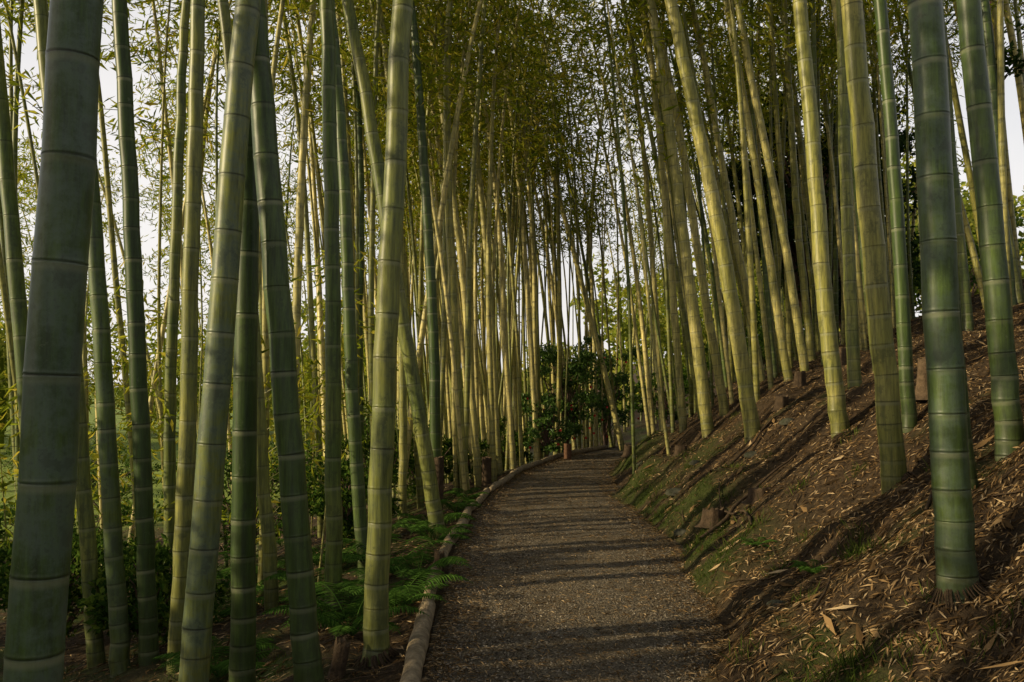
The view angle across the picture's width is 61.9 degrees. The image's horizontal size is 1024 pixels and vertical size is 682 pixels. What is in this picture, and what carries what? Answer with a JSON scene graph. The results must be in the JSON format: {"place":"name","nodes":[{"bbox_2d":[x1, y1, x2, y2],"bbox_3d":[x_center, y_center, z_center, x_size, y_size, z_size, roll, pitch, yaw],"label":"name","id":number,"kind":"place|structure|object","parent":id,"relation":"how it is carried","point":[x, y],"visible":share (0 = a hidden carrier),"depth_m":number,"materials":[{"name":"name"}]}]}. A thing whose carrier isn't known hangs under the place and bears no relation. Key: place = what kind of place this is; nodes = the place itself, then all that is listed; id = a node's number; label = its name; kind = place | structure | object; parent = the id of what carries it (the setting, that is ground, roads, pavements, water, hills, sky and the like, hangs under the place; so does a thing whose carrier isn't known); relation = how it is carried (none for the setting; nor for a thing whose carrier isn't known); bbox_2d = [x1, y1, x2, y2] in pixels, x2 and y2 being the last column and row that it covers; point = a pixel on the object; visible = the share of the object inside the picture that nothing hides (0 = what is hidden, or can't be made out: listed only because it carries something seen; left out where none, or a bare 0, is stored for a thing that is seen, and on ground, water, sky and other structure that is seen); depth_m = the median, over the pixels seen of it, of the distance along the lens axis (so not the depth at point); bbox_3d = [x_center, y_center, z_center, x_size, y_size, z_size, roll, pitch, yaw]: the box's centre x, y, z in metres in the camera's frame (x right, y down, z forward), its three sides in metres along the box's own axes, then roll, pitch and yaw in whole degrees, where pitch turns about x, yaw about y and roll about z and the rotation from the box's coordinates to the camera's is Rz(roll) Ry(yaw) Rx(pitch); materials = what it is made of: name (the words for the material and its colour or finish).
{"place":"outdoors","nodes":[
{"label":"outdoors","id":0,"kind":"place"},
{"bbox_2d":[0,279,1023,681],"bbox_3d":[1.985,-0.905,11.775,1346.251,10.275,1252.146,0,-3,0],"label":"ground","id":1,"kind":"structure","parent":0,"point":[830,549],"depth_m":6.53,"materials":[{"name":"soil"}]},
{"bbox_2d":[0,20,27,428],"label":"bamboo culm","id":2,"kind":"object","parent":1,"relation":"on","point":[15,265],"visible":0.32,"depth_m":7.01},
{"bbox_2d":[3,0,103,681],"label":"bamboo culm","id":3,"kind":"object","parent":1,"relation":"on","point":[39,577],"visible":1,"depth_m":2.55,"materials":[{"name":"plant"}]},
{"bbox_2d":[0,422,128,470],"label":"broadleaf shrub","id":4,"kind":"object","parent":1,"relation":"on","point":[9,454],"visible":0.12,"depth_m":28.04,"materials":[{"name":"green plant"}]},
{"bbox_2d":[0,531,135,637],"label":"broadleaf shrub","id":5,"kind":"object","parent":1,"relation":"on","point":[75,595],"visible":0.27,"depth_m":7.94,"materials":[{"name":"green plant"}]},
{"bbox_2d":[33,0,105,668],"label":"bamboo culm","id":6,"kind":"object","parent":1,"relation":"on","point":[95,652],"visible":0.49,"depth_m":6.90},
{"bbox_2d":[3,491,153,548],"bbox_3d":[-7.385,2.979,13.869,2.717,1.107,3.075,0,-3,0],"label":"broadleaf shrub","id":7,"kind":"object","parent":1,"relation":"on","point":[123,522],"visible":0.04,"depth_m":14.07,"materials":[{"name":"green plant"}]},
{"bbox_2d":[0,496,163,606],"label":"broadleaf shrub","id":8,"kind":"object","parent":1,"relation":"on","point":[4,535],"visible":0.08,"depth_m":9.96,"materials":[{"name":"green plant"}]},
{"bbox_2d":[88,162,130,677],"bbox_3d":[-4.189,-4.016,6.709,2.750,13.705,0.161,0,-3,0],"label":"bamboo culm","id":9,"kind":"object","parent":1,"relation":"on","point":[119,662],"visible":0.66,"depth_m":6.42,"materials":[{"name":"plant"}]},
{"bbox_2d":[90,459,161,509],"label":"broadleaf shrub","id":10,"kind":"object","parent":1,"relation":"on","point":[122,492],"visible":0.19,"depth_m":18.86,"materials":[{"name":"green plant"}]},
{"bbox_2d":[112,0,159,666],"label":"bamboo culm","id":11,"kind":"object","parent":1,"relation":"on","point":[148,646],"visible":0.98,"depth_m":6.46,"materials":[{"name":"plant"}]},
{"bbox_2d":[74,533,230,643],"bbox_3d":[-3.062,2.107,7.094,1.225,0.954,1.402,0,-3,0],"label":"broadleaf shrub","id":12,"kind":"object","parent":1,"relation":"on","point":[96,603],"visible":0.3,"depth_m":6.89,"materials":[{"name":"green plant"}]},
{"bbox_2d":[163,0,190,619],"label":"bamboo culm","id":13,"kind":"object","parent":1,"relation":"on","point":[169,461],"visible":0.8,"depth_m":8.46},
{"bbox_2d":[166,0,204,674],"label":"bamboo culm","id":14,"kind":"object","parent":1,"relation":"on","point":[186,462],"visible":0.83,"depth_m":6.16,"materials":[{"name":"plant"}]},
{"bbox_2d":[153,636,284,677],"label":"fern","id":15,"kind":"object","parent":1,"relation":"on","point":[222,665],"visible":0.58,"depth_m":5.79,"materials":[{"name":"green plant"}]},
{"bbox_2d":[178,0,260,681],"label":"bamboo culm","id":16,"kind":"object","parent":1,"relation":"on","point":[196,641],"visible":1,"depth_m":4.55,"materials":[{"name":"plant"}]},
{"bbox_2d":[164,576,288,617],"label":"fern","id":17,"kind":"object","parent":1,"relation":"on","point":[225,612],"visible":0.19,"depth_m":7.73,"materials":[{"name":"green plant"}]},
{"bbox_2d":[153,439,324,558],"bbox_3d":[-3.357,2.085,10.925,2.492,1.638,2.109,0,-3,0],"label":"broadleaf shrub","id":18,"kind":"object","parent":1,"relation":"on","point":[226,501],"visible":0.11,"depth_m":10.83,"materials":[{"name":"green plant"}]},
{"bbox_2d":[228,111,258,681],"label":"bamboo culm","id":19,"kind":"object","parent":1,"relation":"on","point":[242,658],"visible":0.73,"depth_m":4.92,"materials":[{"name":"plant"}]},
{"bbox_2d":[217,0,279,610],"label":"bamboo culm","id":20,"kind":"object","parent":1,"relation":"on","point":[271,593],"visible":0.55,"depth_m":7.41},
{"bbox_2d":[216,551,285,581],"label":"fern","id":21,"kind":"object","parent":1,"relation":"on","point":[224,572],"visible":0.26,"depth_m":9.19,"materials":[{"name":"green plant"}]},
{"bbox_2d":[251,0,324,681],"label":"bamboo culm","id":22,"kind":"object","parent":1,"relation":"on","point":[306,654],"visible":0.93,"depth_m":4.74,"materials":[{"name":"plant"}]},
{"bbox_2d":[292,0,316,411],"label":"bamboo culm","id":23,"kind":"object","parent":1,"relation":"on","point":[298,264],"visible":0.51,"depth_m":11.07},
{"bbox_2d":[259,567,363,597],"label":"fern","id":24,"kind":"object","parent":1,"relation":"on","point":[282,574],"visible":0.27,"depth_m":7.25,"materials":[{"name":"green plant"}]},
{"bbox_2d":[276,539,356,567],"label":"fern","id":25,"kind":"object","parent":1,"relation":"on","point":[316,557],"visible":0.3,"depth_m":8.80,"materials":[{"name":"green plant"}]},
{"bbox_2d":[258,578,399,626],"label":"fern","id":26,"kind":"object","parent":1,"relation":"on","point":[317,600],"visible":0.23,"depth_m":6.33,"materials":[{"name":"green plant"}]},
{"bbox_2d":[319,0,342,629],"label":"bamboo culm","id":27,"kind":"object","parent":1,"relation":"on","point":[332,489],"visible":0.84,"depth_m":6.47,"materials":[{"name":"plant"}]},
{"bbox_2d":[327,637,350,680],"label":"tree stump","id":28,"kind":"object","parent":1,"relation":"on","point":[338,664],"visible":0.94,"depth_m":4.87,"materials":[{"name":"wood"}]},
{"bbox_2d":[280,457,402,546],"bbox_3d":[-2.127,1.895,10.134,1.369,1.080,1.383,-2,-3,31],"label":"broadleaf shrub","id":29,"kind":"object","parent":1,"relation":"on","point":[318,509],"visible":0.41,"depth_m":9.96,"materials":[{"name":"green plant"}]},
{"bbox_2d":[333,0,367,583],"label":"bamboo culm","id":30,"kind":"object","parent":1,"relation":"on","point":[354,428],"visible":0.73,"depth_m":7.96,"materials":[{"name":"plant"}]},
{"bbox_2d":[281,581,429,638],"bbox_3d":[-1.013,1.804,5.635,0.960,0.281,0.857,0,-3,0],"label":"fern","id":31,"kind":"object","parent":1,"relation":"on","point":[348,629],"visible":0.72,"depth_m":5.59,"materials":[{"name":"green plant"}]},
{"bbox_2d":[355,78,364,467],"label":"bamboo culm","id":32,"kind":"object","parent":1,"relation":"on","point":[361,198],"visible":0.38,"depth_m":12.96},
{"bbox_2d":[307,401,429,504],"bbox_3d":[-2.268,1.822,13.485,2.119,1.879,2.317,0,-3,0],"label":"broadleaf shrub","id":33,"kind":"object","parent":1,"relation":"on","point":[345,443],"visible":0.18,"depth_m":13.22,"materials":[{"name":"green plant"}]},
{"bbox_2d":[360,0,412,666],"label":"bamboo culm","id":34,"kind":"object","parent":1,"relation":"on","point":[376,639],"visible":0.98,"depth_m":5.11,"materials":[{"name":"plant"}]},
{"bbox_2d":[319,533,457,573],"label":"fern","id":35,"kind":"object","parent":1,"relation":"on","point":[407,558],"visible":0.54,"depth_m":7.86,"materials":[{"name":"green plant"}]},
{"bbox_2d":[376,0,407,519],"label":"bamboo culm","id":36,"kind":"object","parent":1,"relation":"on","point":[402,478],"visible":0.38,"depth_m":11.92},
{"bbox_2d":[341,0,445,534],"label":"bamboo culm","id":37,"kind":"object","parent":1,"relation":"on","point":[424,445],"visible":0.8,"depth_m":9.48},
{"bbox_2d":[332,568,470,610],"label":"fern","id":38,"kind":"object","parent":1,"relation":"on","point":[406,585],"visible":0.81,"depth_m":6.21,"materials":[{"name":"green plant"}]},
{"bbox_2d":[392,433,458,499],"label":"broadleaf shrub","id":39,"kind":"object","parent":1,"relation":"on","point":[413,485],"visible":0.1,"depth_m":14.80,"materials":[{"name":"green plant"}]},
{"bbox_2d":[411,1,440,456],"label":"bamboo culm","id":40,"kind":"object","parent":1,"relation":"on","point":[434,389],"visible":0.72,"depth_m":11.97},
{"bbox_2d":[390,549,470,580],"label":"fern","id":41,"kind":"object","parent":1,"relation":"on","point":[401,569],"visible":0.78,"depth_m":7.04,"materials":[{"name":"green plant"}]},
{"bbox_2d":[392,521,472,543],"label":"fern","id":42,"kind":"object","parent":1,"relation":"on","point":[420,526],"visible":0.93,"depth_m":8.60,"materials":[{"name":"green plant"}]},
{"bbox_2d":[392,510,475,530],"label":"fern","id":43,"kind":"object","parent":1,"relation":"on","point":[412,519],"visible":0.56,"depth_m":9.66,"materials":[{"name":"green plant"}]},
{"bbox_2d":[434,456,443,509],"bbox_3d":[-0.977,1.919,11.217,0.168,0.818,0.149,0,-3,0],"label":"wooden post","id":44,"kind":"object","parent":1,"relation":"on","point":[439,463],"visible":0.56,"depth_m":11.17,"materials":[{"name":"brown wood"}]},
{"bbox_2d":[420,497,482,512],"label":"fern","id":45,"kind":"object","parent":1,"relation":"on","point":[461,506],"visible":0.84,"depth_m":10.63,"materials":[{"name":"green plant"}]},
{"bbox_2d":[422,0,481,486],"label":"bamboo culm","id":46,"kind":"object","parent":1,"relation":"on","point":[477,475],"visible":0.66,"depth_m":14.52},
{"bbox_2d":[443,0,469,494],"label":"bamboo culm","id":47,"kind":"object","parent":1,"relation":"on","point":[452,277],"visible":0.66,"depth_m":12.95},
{"bbox_2d":[442,437,489,481],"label":"broadleaf shrub","id":48,"kind":"object","parent":1,"relation":"on","point":[448,470],"visible":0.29,"depth_m":15.42,"materials":[{"name":"green plant"}]},
{"bbox_2d":[444,487,487,499],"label":"fern","id":49,"kind":"object","parent":1,"relation":"on","point":[456,493],"visible":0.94,"depth_m":11.89,"materials":[{"name":"green plant"}]},
{"bbox_2d":[458,2,502,474],"bbox_3d":[-1.121,-3.718,16.221,1.986,13.119,0.200,0,-3,0],"label":"bamboo culm","id":50,"kind":"object","parent":1,"relation":"on","point":[484,229],"visible":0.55,"depth_m":16.07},
{"bbox_2d":[481,456,490,486],"bbox_3d":[-0.421,2.164,14.108,0.172,0.514,0.185,0,-3,0],"label":"bamboo stump","id":51,"kind":"object","parent":1,"relation":"on","point":[486,470],"visible":0.85,"depth_m":14.04,"materials":[{"name":"wood"}]},
{"bbox_2d":[469,5,516,468],"bbox_3d":[-0.748,-3.220,17.192,1.728,12.217,0.173,0,-3,0],"label":"bamboo culm","id":52,"kind":"object","parent":1,"relation":"on","point":[510,423],"visible":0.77,"depth_m":16.98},
{"bbox_2d":[400,445,606,681],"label":"log path edging","id":53,"kind":"object","parent":1,"relation":"on","point":[417,648],"visible":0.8,"depth_m":5.77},
{"bbox_2d":[480,415,533,470],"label":"broadleaf shrub","id":54,"kind":"object","parent":1,"relation":"on","point":[528,457],"visible":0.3,"depth_m":18.89,"materials":[{"name":"green plant"}]},
{"bbox_2d":[0,0,1023,611],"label":"bamboo grove","id":55,"kind":"object","parent":1,"relation":"on","point":[480,348],"visible":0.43,"depth_m":15.36,"materials":[{"name":"plant"}]},
{"bbox_2d":[0,0,1023,574],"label":"bamboo","id":56,"kind":"object","parent":55,"relation":"on","point":[636,24],"depth_m":16.35,"materials":[{"name":"plant"}]},
{"bbox_2d":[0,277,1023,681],"bbox_3d":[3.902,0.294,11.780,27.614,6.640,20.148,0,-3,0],"label":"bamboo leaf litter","id":57,"kind":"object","parent":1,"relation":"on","point":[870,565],"visible":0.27,"depth_m":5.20,"materials":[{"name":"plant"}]},
{"bbox_2d":[0,155,1023,448],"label":"distant trees","id":58,"kind":"object","parent":1,"relation":"on","point":[612,315],"visible":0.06,"depth_m":50.06,"materials":[{"name":"green plant"}]},
{"bbox_2d":[489,0,540,460],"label":"bamboo culm","id":59,"kind":"object","parent":1,"relation":"on","point":[536,446],"visible":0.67,"depth_m":18.63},
{"bbox_2d":[63,411,1023,681],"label":"moss and grass","id":60,"kind":"object","parent":1,"relation":"on","point":[843,663],"visible":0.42,"depth_m":5.82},
{"bbox_2d":[523,396,573,456],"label":"camellia bush","id":61,"kind":"object","parent":1,"relation":"on","point":[546,419],"visible":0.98,"depth_m":18.44,"materials":[{"name":"green plant"}]},
{"bbox_2d":[92,294,1023,681],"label":"fallen twigs","id":62,"kind":"object","parent":1,"relation":"on","point":[804,546],"depth_m":5.93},
{"bbox_2d":[494,13,624,449],"bbox_3d":[0.637,-3.608,20.759,4.422,13.318,0.170,0,-3,-1],"label":"bamboo culm","id":63,"kind":"object","parent":1,"relation":"on","point":[620,439],"visible":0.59,"depth_m":20.60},
{"bbox_2d":[513,341,609,451],"bbox_3d":[1.288,1.410,21.063,2.584,2.877,2.342,0,-3,0],"label":"camellia bush","id":64,"kind":"object","parent":1,"relation":"on","point":[575,366],"visible":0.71,"depth_m":20.77,"materials":[{"name":"green plant"}]},
{"bbox_2d":[571,332,642,447],"bbox_3d":[2.677,1.388,23.578,2.012,3.285,2.260,2,-3,-34],"label":"camellia bush","id":65,"kind":"object","parent":1,"relation":"on","point":[619,380],"visible":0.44,"depth_m":23.44,"materials":[{"name":"green plant"}]},
{"bbox_2d":[624,1,664,430],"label":"bamboo culm","id":66,"kind":"object","parent":1,"relation":"on","point":[650,229],"visible":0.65,"depth_m":17.08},
{"bbox_2d":[641,0,686,433],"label":"bamboo culm","id":67,"kind":"object","parent":1,"relation":"on","point":[675,320],"visible":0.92,"depth_m":14.04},
{"bbox_2d":[616,363,716,422],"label":"broadleaf shrub","id":68,"kind":"object","parent":1,"relation":"on","point":[637,400],"visible":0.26,"depth_m":35.53,"materials":[{"name":"green plant"}]},
{"bbox_2d":[352,471,991,670],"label":"bamboo roots","id":69,"kind":"object","parent":1,"relation":"on","point":[946,596],"visible":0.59,"depth_m":3.98,"materials":[{"name":"brown plant"}]},
{"bbox_2d":[647,0,713,437],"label":"bamboo culm","id":70,"kind":"object","parent":1,"relation":"on","point":[704,406],"visible":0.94,"depth_m":13.04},
{"bbox_2d":[657,14,728,415],"bbox_3d":[2.110,-4.713,14.118,2.862,12.502,0.230,-1,-3,17],"label":"bamboo culm","id":71,"kind":"object","parent":1,"relation":"on","point":[711,336],"visible":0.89,"depth_m":13.59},
{"bbox_2d":[694,507,724,528],"bbox_3d":[1.976,1.729,8.426,0.360,0.204,0.326,0,-3,0],"label":"tree stump","id":72,"kind":"object","parent":1,"relation":"on","point":[712,515],"visible":0.84,"depth_m":8.35,"materials":[{"name":"wood"}]},
{"bbox_2d":[664,0,760,443],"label":"bamboo culm","id":73,"kind":"object","parent":1,"relation":"on","point":[751,420],"visible":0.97,"depth_m":10.29,"materials":[{"name":"plant"}]},
{"bbox_2d":[688,0,764,381],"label":"bamboo culm","id":74,"kind":"object","parent":1,"relation":"on","point":[731,215],"visible":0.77,"depth_m":14.18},
{"bbox_2d":[704,326,805,373],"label":"broadleaf shrub","id":75,"kind":"object","parent":1,"relation":"on","point":[760,331],"visible":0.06,"depth_m":29.50,"materials":[{"name":"green plant"}]},
{"bbox_2d":[741,487,770,504],"bbox_3d":[2.290,1.430,7.944,0.317,0.157,0.352,1,-3,-19],"label":"tree stump","id":76,"kind":"object","parent":1,"relation":"on","point":[752,496],"visible":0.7,"depth_m":7.88,"materials":[{"name":"wood"}]},
{"bbox_2d":[722,0,792,381],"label":"bamboo culm","id":77,"kind":"object","parent":1,"relation":"on","point":[778,316],"visible":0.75,"depth_m":12.78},
{"bbox_2d":[734,0,809,371],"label":"bamboo culm","id":78,"kind":"object","parent":1,"relation":"on","point":[792,292],"visible":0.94,"depth_m":12.66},
{"bbox_2d":[772,394,788,411],"bbox_3d":[3.397,0.775,10.780,0.300,0.225,0.239,2,-3,-34],"label":"tree stump","id":79,"kind":"object","parent":1,"relation":"on","point":[781,400],"visible":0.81,"depth_m":10.71,"materials":[{"name":"wood"}]},
{"bbox_2d":[738,290,840,360],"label":"broadleaf shrub","id":80,"kind":"object","parent":1,"relation":"on","point":[758,315],"visible":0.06,"depth_m":35.75,"materials":[{"name":"green plant"}]},
{"bbox_2d":[781,0,815,360],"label":"bamboo culm","id":81,"kind":"object","parent":1,"relation":"on","point":[810,348],"visible":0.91,"depth_m":15.08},
{"bbox_2d":[777,0,820,349],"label":"bamboo culm","id":82,"kind":"object","parent":1,"relation":"on","point":[800,142],"visible":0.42,"depth_m":16.68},
{"bbox_2d":[793,370,806,386],"bbox_3d":[3.901,0.529,11.585,0.269,0.264,0.217,0,-3,0],"label":"tree stump","id":83,"kind":"object","parent":1,"relation":"on","point":[799,378],"visible":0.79,"depth_m":11.54,"materials":[{"name":"wood"}]},
{"bbox_2d":[789,559,829,574],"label":"fern","id":84,"kind":"object","parent":1,"relation":"on","point":[806,568],"visible":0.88,"depth_m":5.51,"materials":[{"name":"green plant"}]},
{"bbox_2d":[721,82,912,319],"bbox_3d":[7.367,-2.888,21.107,4.956,7.211,4.452,0,-3,0],"label":"evergreen tree","id":85,"kind":"object","parent":1,"relation":"on","point":[789,206],"visible":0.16,"depth_m":20.74,"materials":[{"name":"green plant"}]},
{"bbox_2d":[792,0,849,438],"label":"bamboo culm","id":86,"kind":"object","parent":1,"relation":"on","point":[836,406],"visible":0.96,"depth_m":8.77,"materials":[{"name":"plant"}]},
{"bbox_2d":[735,79,920,330],"bbox_3d":[9.393,-3.211,24.281,5.898,7.911,5.341,0,-3,0],"label":"evergreen tree","id":87,"kind":"object","parent":1,"relation":"on","point":[914,242],"visible":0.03,"depth_m":23.63,"materials":[{"name":"green plant"}]},
{"bbox_2d":[836,0,861,389],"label":"bamboo culm","id":88,"kind":"object","parent":1,"relation":"on","point":[854,377],"visible":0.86,"depth_m":9.70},
{"bbox_2d":[850,114,873,373],"bbox_3d":[3.566,-5.816,10.850,2.169,13.131,0.154,0,-3,-3],"label":"bamboo culm","id":89,"kind":"object","parent":1,"relation":"on","point":[856,213],"visible":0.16,"depth_m":10.68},
{"bbox_2d":[840,0,907,494],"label":"bamboo culm","id":90,"kind":"object","parent":1,"relation":"on","point":[893,467],"visible":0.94,"depth_m":6.26,"materials":[{"name":"plant"}]},
{"bbox_2d":[874,0,916,432],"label":"bamboo culm","id":91,"kind":"object","parent":1,"relation":"on","point":[905,359],"visible":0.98,"depth_m":7.17,"materials":[{"name":"plant"}]},
{"bbox_2d":[915,357,927,399],"bbox_3d":[3.598,0.319,7.392,0.348,0.377,0.287,0,-3,0],"label":"tree stump","id":92,"kind":"object","parent":1,"relation":"on","point":[921,392],"visible":0.32,"depth_m":7.33,"materials":[{"name":"brown wood"}]},
{"bbox_2d":[889,251,971,318],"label":"broadleaf shrub","id":93,"kind":"object","parent":1,"relation":"on","point":[917,283],"visible":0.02,"depth_m":25.95,"materials":[{"name":"green plant"}]},
{"bbox_2d":[866,0,1011,86],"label":"pine tree","id":94,"kind":"object","parent":1,"relation":"on","point":[948,21],"visible":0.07,"depth_m":24.11,"materials":[{"name":"green plant"}]},
{"bbox_2d":[907,0,978,604],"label":"bamboo culm","id":95,"kind":"object","parent":1,"relation":"on","point":[954,545],"visible":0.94,"depth_m":4.01,"materials":[{"name":"plant"}]},
{"bbox_2d":[943,4,973,330],"bbox_3d":[5.085,-6.409,11.783,2.025,13.286,0.284,-1,-3,26],"label":"bamboo culm","id":96,"kind":"object","parent":1,"relation":"on","point":[966,300],"visible":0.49,"depth_m":11.07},
{"bbox_2d":[906,211,1023,297],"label":"broadleaf shrub","id":97,"kind":"object","parent":1,"relation":"on","point":[972,276],"visible":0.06,"depth_m":29.92,"materials":[{"name":"green plant"}]},
{"bbox_2d":[958,280,978,489],"bbox_3d":[1.542,-5.599,5.066,2.245,13.614,0.102,0,-3,-4],"label":"bamboo culm","id":98,"kind":"object","parent":1,"relation":"on","point":[973,477],"visible":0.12,"depth_m":4.79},
{"bbox_2d":[956,0,1023,460],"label":"bamboo culm","id":99,"kind":"object","parent":1,"relation":"on","point":[1008,417],"visible":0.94,"depth_m":5.29,"materials":[{"name":"plant"}]},
{"bbox_2d":[981,0,1017,304],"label":"bamboo culm","id":100,"kind":"object","parent":1,"relation":"on","point":[989,41],"visible":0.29,"depth_m":12.20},
{"bbox_2d":[995,14,1023,87],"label":"evergreen tree","id":101,"kind":"object","parent":1,"relation":"on","point":[1009,61],"visible":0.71,"depth_m":12.27,"materials":[{"name":"green plant"}]},
{"bbox_2d":[0,0,1023,384],"label":"sky","id":102,"kind":"structure","parent":0,"point":[108,80],"materials":[{"name":"white"}]},
{"bbox_2d":[421,424,726,681],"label":"gravel path","id":103,"kind":"structure","parent":0,"point":[574,495],"depth_m":6.59,"materials":[{"name":"gravel"}]},
{"bbox_2d":[710,394,805,472],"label":"fallen branch","id":104,"kind":"object","parent":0,"point":[741,453],"visible":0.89,"depth_m":9.96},
{"bbox_2d":[812,556,860,611],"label":"fallen branch","id":105,"kind":"object","parent":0,"point":[823,594],"visible":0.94,"depth_m":4.72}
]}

